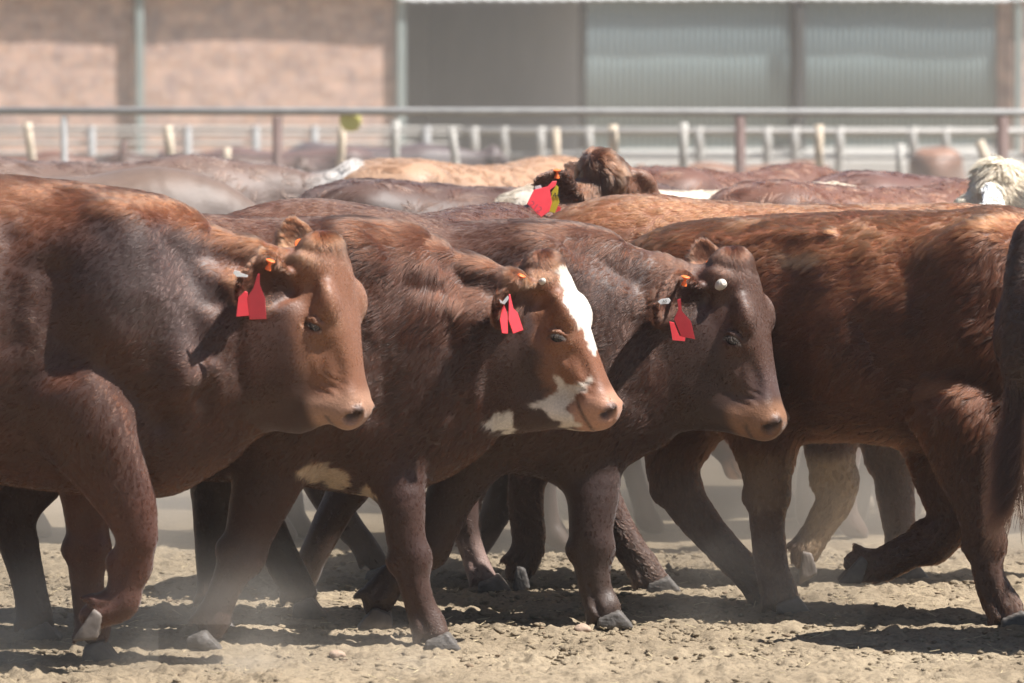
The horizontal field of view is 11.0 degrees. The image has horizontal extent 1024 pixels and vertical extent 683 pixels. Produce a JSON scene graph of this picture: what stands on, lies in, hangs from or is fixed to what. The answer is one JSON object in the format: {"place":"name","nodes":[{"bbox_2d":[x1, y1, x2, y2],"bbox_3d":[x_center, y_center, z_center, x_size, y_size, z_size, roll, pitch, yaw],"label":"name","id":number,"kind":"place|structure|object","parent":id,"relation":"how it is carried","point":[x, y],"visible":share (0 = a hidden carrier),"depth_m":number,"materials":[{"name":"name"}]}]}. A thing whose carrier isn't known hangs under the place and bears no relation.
{"place":"outdoors","nodes":[
{"label":"outdoors","id":0,"kind":"place"},
{"bbox_2d":[0,455,1023,682],"bbox_3d":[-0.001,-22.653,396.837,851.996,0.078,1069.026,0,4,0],"label":"ground","id":1,"kind":"structure","parent":0,"point":[176,531],"depth_m":15.57,"materials":[{"name":"beige soil"}]},
{"bbox_2d":[23,122,36,159],"bbox_3d":[-2.832,-0.723,32.116,0.221,1.200,0.066,0,4,0],"label":"fence stake","id":2,"kind":"object","parent":1,"relation":"on","point":[29,142],"visible":0.21,"depth_m":32.07,"materials":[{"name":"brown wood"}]},
{"bbox_2d":[0,151,95,161],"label":"steer","id":3,"kind":"object","parent":1,"relation":"on","point":[58,153],"visible":0.09,"depth_m":34.46},
{"bbox_2d":[118,141,127,161],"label":"fence stake","id":4,"kind":"object","parent":1,"relation":"on","point":[123,148],"visible":0.15,"depth_m":32.12,"materials":[{"name":"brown metal"}]},
{"bbox_2d":[41,166,255,213],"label":"steer","id":5,"kind":"object","parent":1,"relation":"on","point":[202,193],"visible":0.06,"depth_m":20.12},
{"bbox_2d":[36,512,297,541],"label":"steer","id":6,"kind":"object","parent":1,"relation":"on","point":[43,527],"visible":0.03,"depth_m":18.35},
{"bbox_2d":[163,125,174,155],"bbox_3d":[-2.032,-0.713,32.113,0.139,1.177,0.074,0,4,0],"label":"fence stake","id":7,"kind":"object","parent":1,"relation":"on","point":[169,143],"visible":0.2,"depth_m":32.06,"materials":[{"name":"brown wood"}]},
{"bbox_2d":[0,153,365,204],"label":"steer","id":8,"kind":"object","parent":1,"relation":"on","point":[257,183],"visible":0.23,"depth_m":21.35},
{"bbox_2d":[0,173,374,662],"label":"steer","id":9,"kind":"object","parent":1,"relation":"on","point":[153,346],"visible":1,"depth_m":14.49,"materials":[{"name":"red fur"}]},
{"bbox_2d":[93,152,315,171],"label":"steer","id":10,"kind":"object","parent":1,"relation":"on","point":[304,164],"visible":0.1,"depth_m":34.56},
{"bbox_2d":[223,147,230,158],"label":"fence stake","id":11,"kind":"object","parent":1,"relation":"on","point":[226,151],"visible":0.06,"depth_m":32.08,"materials":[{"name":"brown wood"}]},
{"bbox_2d":[0,126,462,155],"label":"wire fence","id":12,"kind":"object","parent":1,"relation":"on","point":[187,142],"visible":0.41,"depth_m":39.97,"materials":[{"name":"grey metal"}]},
{"bbox_2d":[157,145,374,170],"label":"steer","id":13,"kind":"object","parent":1,"relation":"on","point":[320,164],"visible":0.12,"depth_m":35.28},
{"bbox_2d":[0,213,623,650],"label":"steer","id":14,"kind":"object","parent":1,"relation":"on","point":[470,357],"visible":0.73,"depth_m":15.09,"materials":[{"name":"red fur"}]},
{"bbox_2d":[329,650,345,657],"bbox_3d":[-0.488,0.876,14.927,0.044,0.025,0.049,2,4,27],"label":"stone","id":15,"kind":"object","parent":1,"relation":"on","point":[336,653],"visible":1,"depth_m":14.91,"materials":[{"name":"beige stone"}]},
{"bbox_2d":[337,125,345,166],"bbox_3d":[-1.041,-0.716,32.114,0.086,1.179,0.064,0,4,0],"label":"fence stake","id":16,"kind":"object","parent":1,"relation":"on","point":[341,145],"visible":0.22,"depth_m":32.07,"materials":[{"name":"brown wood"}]},
{"bbox_2d":[390,120,399,156],"bbox_3d":[-0.716,-0.729,32.115,0.094,1.204,0.064,1,4,20],"label":"fence stake","id":17,"kind":"object","parent":1,"relation":"on","point":[394,142],"visible":0.2,"depth_m":32.06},
{"bbox_2d":[287,142,509,164],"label":"steer","id":18,"kind":"object","parent":1,"relation":"on","point":[421,150],"visible":0.16,"depth_m":35.94},
{"bbox_2d":[447,127,459,163],"bbox_3d":[-0.286,-0.709,32.117,0.213,1.170,0.068,0,4,0],"label":"fence stake","id":19,"kind":"object","parent":1,"relation":"on","point":[453,144],"visible":0.21,"depth_m":32.07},
{"bbox_2d":[343,155,579,187],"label":"steer","id":20,"kind":"object","parent":1,"relation":"on","point":[522,172],"visible":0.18,"depth_m":21.63},
{"bbox_2d":[299,145,659,594],"bbox_3d":[-0.059,0.077,17.059,0.714,1.358,1.883,3,5,42],"label":"steer","id":21,"kind":"object","parent":1,"relation":"on","point":[596,172],"visible":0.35,"depth_m":16.95,"materials":[{"name":"brown fur"}]},
{"bbox_2d":[298,177,678,507],"bbox_3d":[0.187,-0.004,19.672,2.162,1.198,0.574,-1,4,-12],"label":"steer","id":22,"kind":"object","parent":1,"relation":"on","point":[410,196],"visible":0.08,"depth_m":19.36},
{"bbox_2d":[190,198,789,629],"bbox_3d":[-0.096,0.211,15.777,1.837,1.266,0.622,0,4,0],"label":"steer","id":23,"kind":"object","parent":1,"relation":"on","point":[684,346],"visible":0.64,"depth_m":15.66,"materials":[{"name":"red fur"}]},
{"bbox_2d":[0,558,1011,682],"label":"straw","id":24,"kind":"object","parent":1,"relation":"on","point":[544,611],"visible":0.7,"depth_m":15.62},
{"bbox_2d":[4,553,1018,682],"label":"dung crumbs","id":25,"kind":"object","parent":1,"relation":"on","point":[601,639],"visible":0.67,"depth_m":15.63,"materials":[{"name":"brown soil"}]},
{"bbox_2d":[0,0,1023,161],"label":"shed","id":26,"kind":"structure","parent":1,"relation":"on","point":[897,54],"depth_m":60.74,"materials":[{"name":"corrugated metal"},{"name":"painted metal"}]},
{"bbox_2d":[0,549,1023,682],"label":"dirt clods","id":27,"kind":"object","parent":1,"relation":"on","point":[576,606],"visible":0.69,"depth_m":15.67,"materials":[{"name":"beige soil"}]},
{"bbox_2d":[0,107,1023,171],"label":"pipe fence","id":28,"kind":"object","parent":1,"relation":"on","point":[740,131],"visible":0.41,"depth_m":31.96,"materials":[{"name":"grey metal"}]},
{"bbox_2d":[339,116,361,131],"bbox_3d":[-0.969,-1.327,32.007,0.135,0.135,0.023,-1,4,-11],"label":"yellow plate","id":29,"kind":"object","parent":28,"relation":"attached to","point":[350,123],"visible":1,"depth_m":32.00,"materials":[{"name":"paint"}]},
{"bbox_2d":[287,440,741,550],"bbox_3d":[-0.110,0.164,18.025,1.909,1.064,0.508,0,4,7],"label":"steer","id":30,"kind":"object","parent":1,"relation":"on","point":[557,534],"visible":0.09,"depth_m":17.87},
{"bbox_2d":[551,128,560,154],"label":"fence stake","id":31,"kind":"object","parent":1,"relation":"on","point":[556,147],"visible":0.2,"depth_m":32.08,"materials":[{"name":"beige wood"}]},
{"bbox_2d":[573,623,590,631],"bbox_3d":[0.205,0.835,15.533,0.052,0.029,0.054,0,4,0],"label":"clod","id":32,"kind":"object","parent":1,"relation":"on","point":[584,627],"visible":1,"depth_m":15.52,"materials":[{"name":"beige soil"}]},
{"bbox_2d":[608,125,618,153],"bbox_3d":[0.619,-0.716,32.102,0.093,1.179,0.081,-2,4,-29],"label":"fence stake","id":33,"kind":"object","parent":1,"relation":"on","point":[613,140],"visible":0.14,"depth_m":32.03,"materials":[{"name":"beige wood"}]},
{"bbox_2d":[679,122,687,166],"bbox_3d":[1.008,-0.723,32.115,0.101,1.193,0.065,0,4,0],"label":"fence stake","id":34,"kind":"object","parent":1,"relation":"on","point":[683,145],"visible":0.23,"depth_m":32.06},
{"bbox_2d":[493,181,874,511],"bbox_3d":[0.919,0.014,19.436,2.138,1.193,0.588,0,4,0],"label":"steer","id":35,"kind":"object","parent":1,"relation":"on","point":[520,196],"visible":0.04,"depth_m":19.32},
{"bbox_2d":[635,160,829,171],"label":"steer","id":36,"kind":"object","parent":1,"relation":"on","point":[717,166],"visible":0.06,"depth_m":34.70},
{"bbox_2d":[633,162,839,190],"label":"steer","id":37,"kind":"object","parent":1,"relation":"on","point":[685,178],"visible":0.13,"depth_m":21.24},
{"bbox_2d":[499,193,986,592],"bbox_3d":[1.095,0.165,16.861,2.277,1.254,0.647,0,4,0],"label":"steer","id":38,"kind":"object","parent":1,"relation":"on","point":[834,478],"visible":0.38,"depth_m":16.71},
{"bbox_2d":[464,127,1023,171],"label":"white fence","id":39,"kind":"object","parent":1,"relation":"on","point":[699,143],"visible":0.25,"depth_m":39.96,"materials":[{"name":"white metal"}]},
{"bbox_2d":[623,447,868,538],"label":"steer","id":40,"kind":"object","parent":1,"relation":"on","point":[646,517],"visible":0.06,"depth_m":18.43},
{"bbox_2d":[545,152,1023,178],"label":"feed trough","id":41,"kind":"object","parent":1,"relation":"on","point":[873,164],"visible":0.04,"depth_m":46.00,"materials":[{"name":"white concrete"}]},
{"bbox_2d":[710,454,921,522],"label":"steer","id":42,"kind":"object","parent":1,"relation":"on","point":[865,490],"visible":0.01,"depth_m":18.55},
{"bbox_2d":[814,125,823,166],"bbox_3d":[1.859,-0.716,32.114,0.086,1.179,0.063,-1,4,-13],"label":"fence stake","id":43,"kind":"object","parent":1,"relation":"on","point":[818,147],"visible":0.23,"depth_m":32.06,"materials":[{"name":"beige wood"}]},
{"bbox_2d":[629,204,1023,626],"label":"steer","id":44,"kind":"object","parent":1,"relation":"on","point":[882,333],"visible":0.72,"depth_m":15.76},
{"bbox_2d":[708,178,970,518],"bbox_3d":[1.580,0.002,19.514,2.164,1.203,0.579,-2,4,-29],"label":"steer","id":45,"kind":"object","parent":1,"relation":"on","point":[785,191],"visible":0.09,"depth_m":19.07},
{"bbox_2d":[811,169,960,489],"bbox_3d":[2.039,-0.038,20.078,2.188,1.215,0.580,-1,4,-14],"label":"steer","id":46,"kind":"object","parent":1,"relation":"on","point":[874,178],"visible":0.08,"depth_m":19.75},
{"bbox_2d":[895,143,904,173],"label":"fence stake","id":47,"kind":"object","parent":1,"relation":"on","point":[900,154],"visible":0.21,"depth_m":32.09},
{"bbox_2d":[908,146,965,178],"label":"steer","id":48,"kind":"object","parent":1,"relation":"on","point":[950,168],"visible":0.46,"depth_m":37.44},
{"bbox_2d":[975,139,988,159],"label":"fence stake","id":49,"kind":"object","parent":1,"relation":"on","point":[981,147],"visible":0.17,"depth_m":32.08,"materials":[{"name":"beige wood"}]},
{"bbox_2d":[953,154,1023,208],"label":"steer","id":50,"kind":"object","parent":1,"relation":"on","point":[996,180],"visible":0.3,"depth_m":18.96},
{"bbox_2d":[979,219,1023,562],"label":"steer","id":51,"kind":"object","parent":1,"relation":"on","point":[1006,459],"visible":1,"depth_m":15.05}
]}

